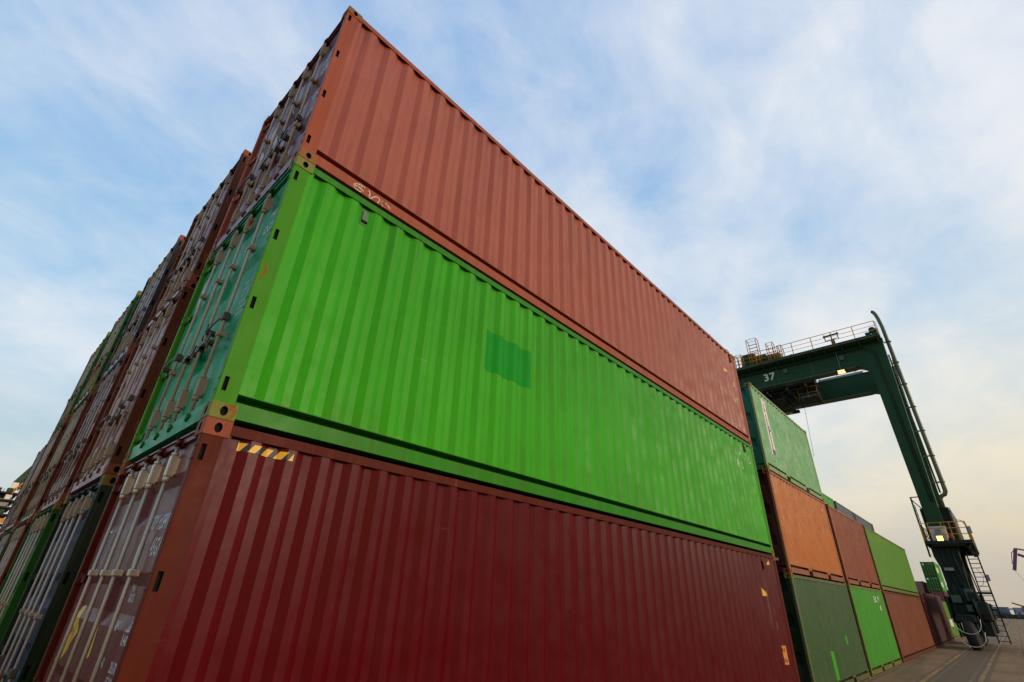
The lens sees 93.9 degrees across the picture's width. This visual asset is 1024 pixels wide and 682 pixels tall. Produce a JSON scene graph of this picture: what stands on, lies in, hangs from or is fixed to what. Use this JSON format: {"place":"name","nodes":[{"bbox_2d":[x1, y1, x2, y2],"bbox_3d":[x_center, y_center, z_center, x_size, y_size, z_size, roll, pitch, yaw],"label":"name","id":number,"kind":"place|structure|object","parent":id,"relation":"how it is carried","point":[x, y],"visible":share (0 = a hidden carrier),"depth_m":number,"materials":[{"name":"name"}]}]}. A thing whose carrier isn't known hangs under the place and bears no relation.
{"place":"outdoors","nodes":[
{"label":"outdoors","id":0,"kind":"place"},
{"bbox_2d":[0,526,15,557],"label":"shipping container","id":1,"kind":"object","parent":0,"point":[5,538],"visible":0.12,"depth_m":11.30,"materials":[{"name":"green metal"}]},
{"bbox_2d":[0,532,7,547],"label":"door","id":2,"kind":"structure","parent":1,"relation":"in","point":[5,534],"depth_m":11.86,"materials":[{"name":"green paint"}]},
{"bbox_2d":[0,530,10,553],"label":"door","id":3,"kind":"structure","parent":1,"relation":"in","point":[8,534],"depth_m":11.32,"materials":[{"name":"green paint"}]},
{"bbox_2d":[4,419,68,531],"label":"shipping container","id":4,"kind":"object","parent":1,"relation":"on","point":[27,494],"visible":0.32,"depth_m":12.06,"materials":[{"name":"brown metal"}]},
{"bbox_2d":[7,431,56,526],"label":"door","id":5,"kind":"structure","parent":4,"relation":"in","point":[51,440],"depth_m":12.72,"materials":[{"name":"grey paint"}]},
{"bbox_2d":[11,425,61,524],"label":"door","id":6,"kind":"structure","parent":4,"relation":"in","point":[30,486],"depth_m":12.05,"materials":[{"name":"grey paint"}]},
{"bbox_2d":[52,332,110,433],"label":"shipping container","id":7,"kind":"object","parent":4,"relation":"on","point":[73,399],"visible":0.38,"depth_m":13.35,"materials":[{"name":"brown metal"}]},
{"bbox_2d":[55,349,96,428],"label":"door","id":8,"kind":"structure","parent":7,"relation":"in","point":[93,355],"depth_m":13.90,"materials":[{"name":"green paint"}]},
{"bbox_2d":[61,339,104,422],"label":"door","id":9,"kind":"structure","parent":7,"relation":"in","point":[78,389],"depth_m":13.26,"materials":[{"name":"green paint"}]},
{"bbox_2d":[0,467,30,526],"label":"yard crane","id":10,"kind":"object","parent":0,"point":[8,496],"visible":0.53,"depth_m":69.38,"materials":[{"name":"paint"}]},
{"bbox_2d":[0,0,1023,613],"label":"sky","id":11,"kind":"structure","parent":0,"point":[782,172],"materials":[{"name":"blue"}]},
{"bbox_2d":[860,618,1023,681],"bbox_3d":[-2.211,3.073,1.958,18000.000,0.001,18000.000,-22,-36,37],"label":"ground","id":12,"kind":"structure","parent":0,"point":[1009,666],"depth_m":20.11,"materials":[{"name":"concrete"}]},
{"bbox_2d":[0,516,33,587],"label":"shipping container","id":13,"kind":"object","parent":12,"relation":"on","point":[13,545],"visible":0.14,"depth_m":9.27,"materials":[{"name":"brown metal"}]},
{"bbox_2d":[0,524,21,571],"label":"door","id":14,"kind":"structure","parent":13,"relation":"in","point":[18,527],"depth_m":9.88,"materials":[{"name":"brown paint"}]},
{"bbox_2d":[0,521,26,578],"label":"door","id":15,"kind":"structure","parent":13,"relation":"in","point":[23,525],"depth_m":9.32,"materials":[{"name":"brown paint"}]},
{"bbox_2d":[19,390,95,523],"bbox_3d":[-5.885,4.772,14.354,2.438,2.591,12.221,-22,-36,37],"label":"shipping container","id":16,"kind":"object","parent":13,"relation":"on","point":[47,477],"visible":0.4,"depth_m":10.24,"materials":[{"name":"metal"}]},
{"bbox_2d":[23,406,80,518],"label":"door","id":17,"kind":"structure","parent":16,"relation":"in","point":[56,451],"depth_m":10.73,"materials":[{"name":"green paint"}]},
{"bbox_2d":[28,398,87,515],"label":"door","id":18,"kind":"structure","parent":16,"relation":"in","point":[51,469],"depth_m":10.14,"materials":[{"name":"green paint"}]},
{"bbox_2d":[72,290,141,411],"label":"shipping container","id":19,"kind":"object","parent":16,"relation":"on","point":[102,362],"visible":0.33,"depth_m":11.33,"materials":[{"name":"brown metal"}]},
{"bbox_2d":[76,312,123,404],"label":"door","id":20,"kind":"structure","parent":19,"relation":"in","point":[117,323],"depth_m":11.97,"materials":[{"name":"green paint"}]},
{"bbox_2d":[84,299,134,396],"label":"door","id":21,"kind":"structure","parent":19,"relation":"in","point":[116,332],"depth_m":11.32,"materials":[{"name":"green paint"}]},
{"bbox_2d":[0,501,63,642],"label":"shipping container","id":22,"kind":"object","parent":12,"relation":"on","point":[20,571],"visible":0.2,"depth_m":7.17,"materials":[{"name":"green metal"}]},
{"bbox_2d":[0,512,42,612],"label":"door","id":23,"kind":"structure","parent":22,"relation":"in","point":[10,577],"depth_m":7.86,"materials":[{"name":"green paint"}]},
{"bbox_2d":[0,508,53,622],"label":"door","id":24,"kind":"structure","parent":22,"relation":"in","point":[41,525],"depth_m":7.31,"materials":[{"name":"green paint"}]},
{"bbox_2d":[38,348,132,512],"bbox_3d":[-3.568,3.846,12.446,2.438,2.591,12.221,-22,-36,37],"label":"shipping container","id":25,"kind":"object","parent":22,"relation":"on","point":[67,471],"visible":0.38,"depth_m":8.35,"materials":[{"name":"metal"}]},
{"bbox_2d":[43,371,110,505],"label":"door","id":26,"kind":"structure","parent":25,"relation":"in","point":[84,424],"depth_m":8.83,"materials":[{"name":"metal"}]},
{"bbox_2d":[51,359,122,501],"bbox_3d":[-7.198,1.452,8.211,1.212,2.455,0.141,-22,-36,37],"label":"door","id":27,"kind":"structure","parent":25,"relation":"in","point":[76,453],"depth_m":8.24,"materials":[{"name":"metal"}]},
{"bbox_2d":[100,235,185,380],"bbox_3d":[-3.487,1.570,13.649,2.438,2.560,12.221,-22,-36,37],"label":"shipping container","id":28,"kind":"object","parent":25,"relation":"on","point":[143,309],"visible":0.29,"depth_m":9.47,"materials":[{"name":"metal"}]},
{"bbox_2d":[106,264,160,370],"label":"door","id":29,"kind":"structure","parent":28,"relation":"in","point":[123,338],"depth_m":10.07,"materials":[{"name":"brown metal"}]},
{"bbox_2d":[117,241,177,359],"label":"door","id":30,"kind":"structure","parent":28,"relation":"in","point":[163,265],"depth_m":9.45,"materials":[{"name":"brown metal"}]},
{"bbox_2d":[0,474,117,681],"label":"shipping container","id":31,"kind":"object","parent":12,"relation":"on","point":[24,643],"visible":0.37,"depth_m":5.22,"materials":[{"name":"metal"}]},
{"bbox_2d":[0,493,80,680],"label":"door","id":32,"kind":"structure","parent":31,"relation":"in","point":[6,650],"depth_m":5.82,"materials":[{"name":"blue paint"}]},
{"bbox_2d":[0,485,97,681],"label":"door","id":33,"kind":"structure","parent":31,"relation":"in","point":[25,641],"depth_m":5.24,"materials":[{"name":"blue paint"}]},
{"bbox_2d":[67,280,197,495],"bbox_3d":[-1.220,2.894,10.488,2.438,2.591,12.221,-22,-36,37],"label":"shipping container","id":34,"kind":"object","parent":31,"relation":"on","point":[113,437],"visible":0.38,"depth_m":6.26,"materials":[{"name":"metal"}]},
{"bbox_2d":[74,317,157,485],"bbox_3d":[-5.674,0.830,6.932,1.391,2.455,0.141,-22,-36,37],"label":"door","id":35,"kind":"structure","parent":34,"relation":"in","point":[104,430],"depth_m":6.91,"materials":[{"name":"metal"}]},
{"bbox_2d":[88,292,181,477],"bbox_3d":[-4.851,0.500,6.253,1.212,2.455,0.141,-22,-36,37],"label":"door","id":36,"kind":"structure","parent":34,"relation":"in","point":[105,453],"depth_m":6.27,"materials":[{"name":"metal"}]},
{"bbox_2d":[143,149,250,330],"bbox_3d":[-1.117,0.630,11.712,2.438,2.560,12.221,-22,-36,37],"label":"shipping container","id":37,"kind":"object","parent":34,"relation":"on","point":[196,247],"visible":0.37,"depth_m":7.60,"materials":[{"name":"metal"}]},
{"bbox_2d":[147,193,214,322],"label":"door","id":38,"kind":"structure","parent":37,"relation":"in","point":[197,225],"depth_m":8.16,"materials":[{"name":"metal"}]},
{"bbox_2d":[168,161,239,301],"bbox_3d":[-4.748,-1.763,7.477,1.212,2.424,0.141,-22,-36,37],"label":"door","id":39,"kind":"structure","parent":37,"relation":"in","point":[192,259],"depth_m":7.52,"materials":[{"name":"metal"}]},
{"bbox_2d":[33,416,799,681],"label":"shipping container","id":40,"kind":"object","parent":12,"relation":"on","point":[219,550],"visible":1,"depth_m":4.04,"materials":[{"name":"red metal"}]},
{"bbox_2d":[33,455,156,681],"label":"door","id":41,"kind":"structure","parent":40,"relation":"in","point":[70,647],"depth_m":3.95,"materials":[{"name":"metal"}]},
{"bbox_2d":[72,438,197,681],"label":"door","id":42,"kind":"structure","parent":40,"relation":"in","point":[105,645],"depth_m":3.34,"materials":[{"name":"metal"}]},
{"bbox_2d":[122,155,774,554],"bbox_3d":[1.134,1.960,8.562,2.438,2.591,12.221,-22,-36,37],"label":"shipping container","id":43,"kind":"object","parent":40,"relation":"on","point":[324,309],"visible":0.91,"depth_m":5.08,"materials":[{"name":"green metal"}]},
{"bbox_2d":[131,224,243,447],"bbox_3d":[-3.320,-0.104,5.006,1.391,2.455,0.141,-22,-36,37],"label":"door","id":44,"kind":"structure","parent":43,"relation":"in","point":[176,376],"depth_m":4.99,"materials":[{"name":"metal"}]},
{"bbox_2d":[166,169,292,431],"bbox_3d":[-2.496,-0.434,4.328,1.212,2.455,0.141,-22,-36,37],"label":"door","id":45,"kind":"structure","parent":43,"relation":"in","point":[199,388],"depth_m":4.31,"materials":[{"name":"metal"}]},
{"bbox_2d":[208,6,751,444],"bbox_3d":[1.220,-0.313,9.770,2.438,2.560,12.221,-22,-36,37],"label":"shipping container","id":46,"kind":"object","parent":43,"relation":"on","point":[365,110],"visible":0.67,"depth_m":6.54,"materials":[{"name":"red metal"}]},
{"bbox_2d":[214,80,300,242],"bbox_3d":[-3.234,-2.377,6.214,1.391,2.424,0.141,-22,-36,37],"label":"door","id":47,"kind":"structure","parent":46,"relation":"in","point":[260,164],"depth_m":6.24,"materials":[{"name":"metal"}]},
{"bbox_2d":[255,13,346,200],"bbox_3d":[-2.410,-2.707,5.536,1.212,2.424,0.141,-22,-36,37],"label":"door","id":48,"kind":"structure","parent":46,"relation":"in","point":[291,136],"depth_m":5.57,"materials":[{"name":"metal"}]},
{"bbox_2d":[779,573,869,681],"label":"shipping container","id":49,"kind":"object","parent":12,"relation":"on","point":[826,641],"visible":0.49,"depth_m":12.63,"materials":[{"name":"green metal"}]},
{"bbox_2d":[757,469,845,582],"bbox_3d":[8.159,6.131,15.258,2.438,2.591,6.058,-22,-36,37],"label":"shipping container","id":50,"kind":"object","parent":49,"relation":"on","point":[802,539],"visible":0.52,"depth_m":13.76,"materials":[{"name":"orange metal"}]},
{"bbox_2d":[740,382,823,500],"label":"shipping container","id":51,"kind":"object","parent":50,"relation":"on","point":[780,442],"visible":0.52,"depth_m":15.01,"materials":[{"name":"green metal"}]},
{"bbox_2d":[709,310,1011,650],"bbox_3d":[21.453,11.575,42.797,26.280,24.886,10.990,-22,-36,37],"label":"gantry crane","id":52,"kind":"object","parent":12,"relation":"on","point":[788,385],"visible":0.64,"depth_m":35.49,"materials":[{"name":"green metal"}]},
{"bbox_2d":[846,584,902,676],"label":"shipping container","id":53,"kind":"object","parent":12,"relation":"on","point":[876,636],"visible":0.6,"depth_m":17.02,"materials":[{"name":"green metal"}]},
{"bbox_2d":[825,504,880,589],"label":"shipping container","id":54,"kind":"object","parent":53,"relation":"on","point":[855,557],"visible":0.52,"depth_m":18.27,"materials":[{"name":"metal"}]},
{"bbox_2d":[881,590,936,662],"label":"shipping container","id":55,"kind":"object","parent":12,"relation":"on","point":[910,627],"visible":0.41,"depth_m":22.50,"materials":[{"name":"red metal"}]},
{"bbox_2d":[862,525,919,596],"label":"shipping container","id":56,"kind":"object","parent":55,"relation":"on","point":[894,574],"visible":0.47,"depth_m":23.79,"materials":[{"name":"metal"}]},
{"bbox_2d":[918,591,954,647],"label":"shipping container","id":57,"kind":"object","parent":12,"relation":"on","point":[938,622],"visible":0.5,"depth_m":31.05,"materials":[{"name":"metal"}]},
{"bbox_2d":[942,601,962,638],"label":"shipping container","id":58,"kind":"object","parent":12,"relation":"on","point":[954,629],"visible":0.2,"depth_m":38.15,"materials":[{"name":"metal"}]},
{"bbox_2d":[916,619,1013,681],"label":"runway","id":59,"kind":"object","parent":12,"relation":"on","point":[964,669],"visible":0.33,"depth_m":19.29,"materials":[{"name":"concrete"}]},
{"bbox_2d":[919,619,1012,681],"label":"lane markings","id":60,"kind":"object","parent":59,"relation":"on","point":[984,673],"visible":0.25,"depth_m":19.09,"materials":[{"name":"paint"}]},
{"bbox_2d":[995,611,1023,618],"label":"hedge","id":61,"kind":"object","parent":12,"relation":"on","point":[1008,616],"visible":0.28,"depth_m":217.12,"materials":[{"name":"green plant"}]},
{"bbox_2d":[1006,607,1023,614],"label":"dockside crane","id":62,"kind":"object","parent":12,"relation":"on","point":[1018,610],"visible":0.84,"depth_m":333.08,"materials":[{"name":"grey metal"}]},
{"bbox_2d":[1011,548,1023,573],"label":"harbour crane","id":63,"kind":"object","parent":12,"relation":"on","point":[1015,555],"visible":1,"depth_m":165.02,"materials":[{"name":"paint"}]},
{"bbox_2d":[993,607,1022,614],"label":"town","id":64,"kind":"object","parent":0,"point":[1003,609],"visible":0.17,"depth_m":583.94},
{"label":"shipping container","id":65,"kind":"object","parent":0,"visible":0},
{"bbox_2d":[0,443,47,534],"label":"shipping container","id":66,"kind":"object","parent":65,"relation":"on","point":[22,488],"visible":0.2,"depth_m":14.42,"materials":[{"name":"metal"}]},
{"bbox_2d":[0,449,42,532],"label":"door","id":67,"kind":"structure","parent":66,"relation":"in","point":[14,501],"depth_m":14.61,"materials":[{"name":"grey paint"}]},
{"bbox_2d":[1,445,46,531],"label":"door","id":68,"kind":"structure","parent":66,"relation":"in","point":[42,451],"depth_m":14.00,"materials":[{"name":"grey paint"}]},
{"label":"shipping container","id":69,"kind":"object","parent":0,"visible":0},
{"bbox_2d":[822,493,834,507],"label":"shipping container","id":70,"kind":"object","parent":69,"relation":"on","point":[828,500],"visible":0.06,"depth_m":28.60,"materials":[{"name":"green metal"}]},
{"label":"shipping container","id":71,"kind":"object","parent":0,"visible":0},
{"bbox_2d":[833,501,874,531],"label":"shipping container","id":72,"kind":"object","parent":71,"relation":"on","point":[849,513],"visible":0.11,"depth_m":32.82,"materials":[{"name":"grey metal"}]},
{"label":"shipping container","id":73,"kind":"object","parent":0,"visible":0},
{"bbox_2d":[929,591,948,601],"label":"shipping container","id":74,"kind":"object","parent":73,"relation":"on","point":[941,594],"visible":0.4,"depth_m":103.78,"materials":[{"name":"metal"}]},
{"bbox_2d":[924,576,946,591],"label":"shipping container","id":75,"kind":"object","parent":74,"relation":"on","point":[935,583],"visible":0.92,"depth_m":104.98,"materials":[{"name":"green metal"}]},
{"bbox_2d":[925,576,935,589],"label":"door","id":76,"kind":"structure","parent":75,"relation":"in","point":[929,580],"depth_m":105.19,"materials":[{"name":"green paint"}]},
{"bbox_2d":[920,562,943,578],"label":"shipping container","id":77,"kind":"object","parent":75,"relation":"on","point":[930,568],"visible":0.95,"depth_m":106.35,"materials":[{"name":"green metal"}]},
{"bbox_2d":[920,562,930,575],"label":"door","id":78,"kind":"structure","parent":77,"relation":"in","point":[924,565],"depth_m":106.54,"materials":[{"name":"green paint"}]},
{"bbox_2d":[927,562,936,574],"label":"door","id":79,"kind":"structure","parent":77,"relation":"in","point":[931,566],"depth_m":105.85,"materials":[{"name":"green paint"}]},
{"bbox_2d":[932,576,942,589],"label":"door","id":80,"kind":"structure","parent":75,"relation":"in","point":[936,581],"depth_m":104.47,"materials":[{"name":"green paint"}]},
{"bbox_2d":[936,591,944,601],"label":"door","id":81,"kind":"structure","parent":74,"relation":"in","point":[941,594],"depth_m":103.31,"materials":[{"name":"metal"}]},
{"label":"shipping container","id":82,"kind":"object","parent":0,"visible":0},
{"bbox_2d":[915,581,929,593],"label":"shipping container","id":83,"kind":"object","parent":82,"relation":"on","point":[921,586],"visible":0.34,"depth_m":107.71,"materials":[{"name":"metal"}]},
{"bbox_2d":[916,581,925,592],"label":"door","id":84,"kind":"structure","parent":83,"relation":"in","point":[920,587],"depth_m":107.42,"materials":[{"name":"metal"}]}
]}

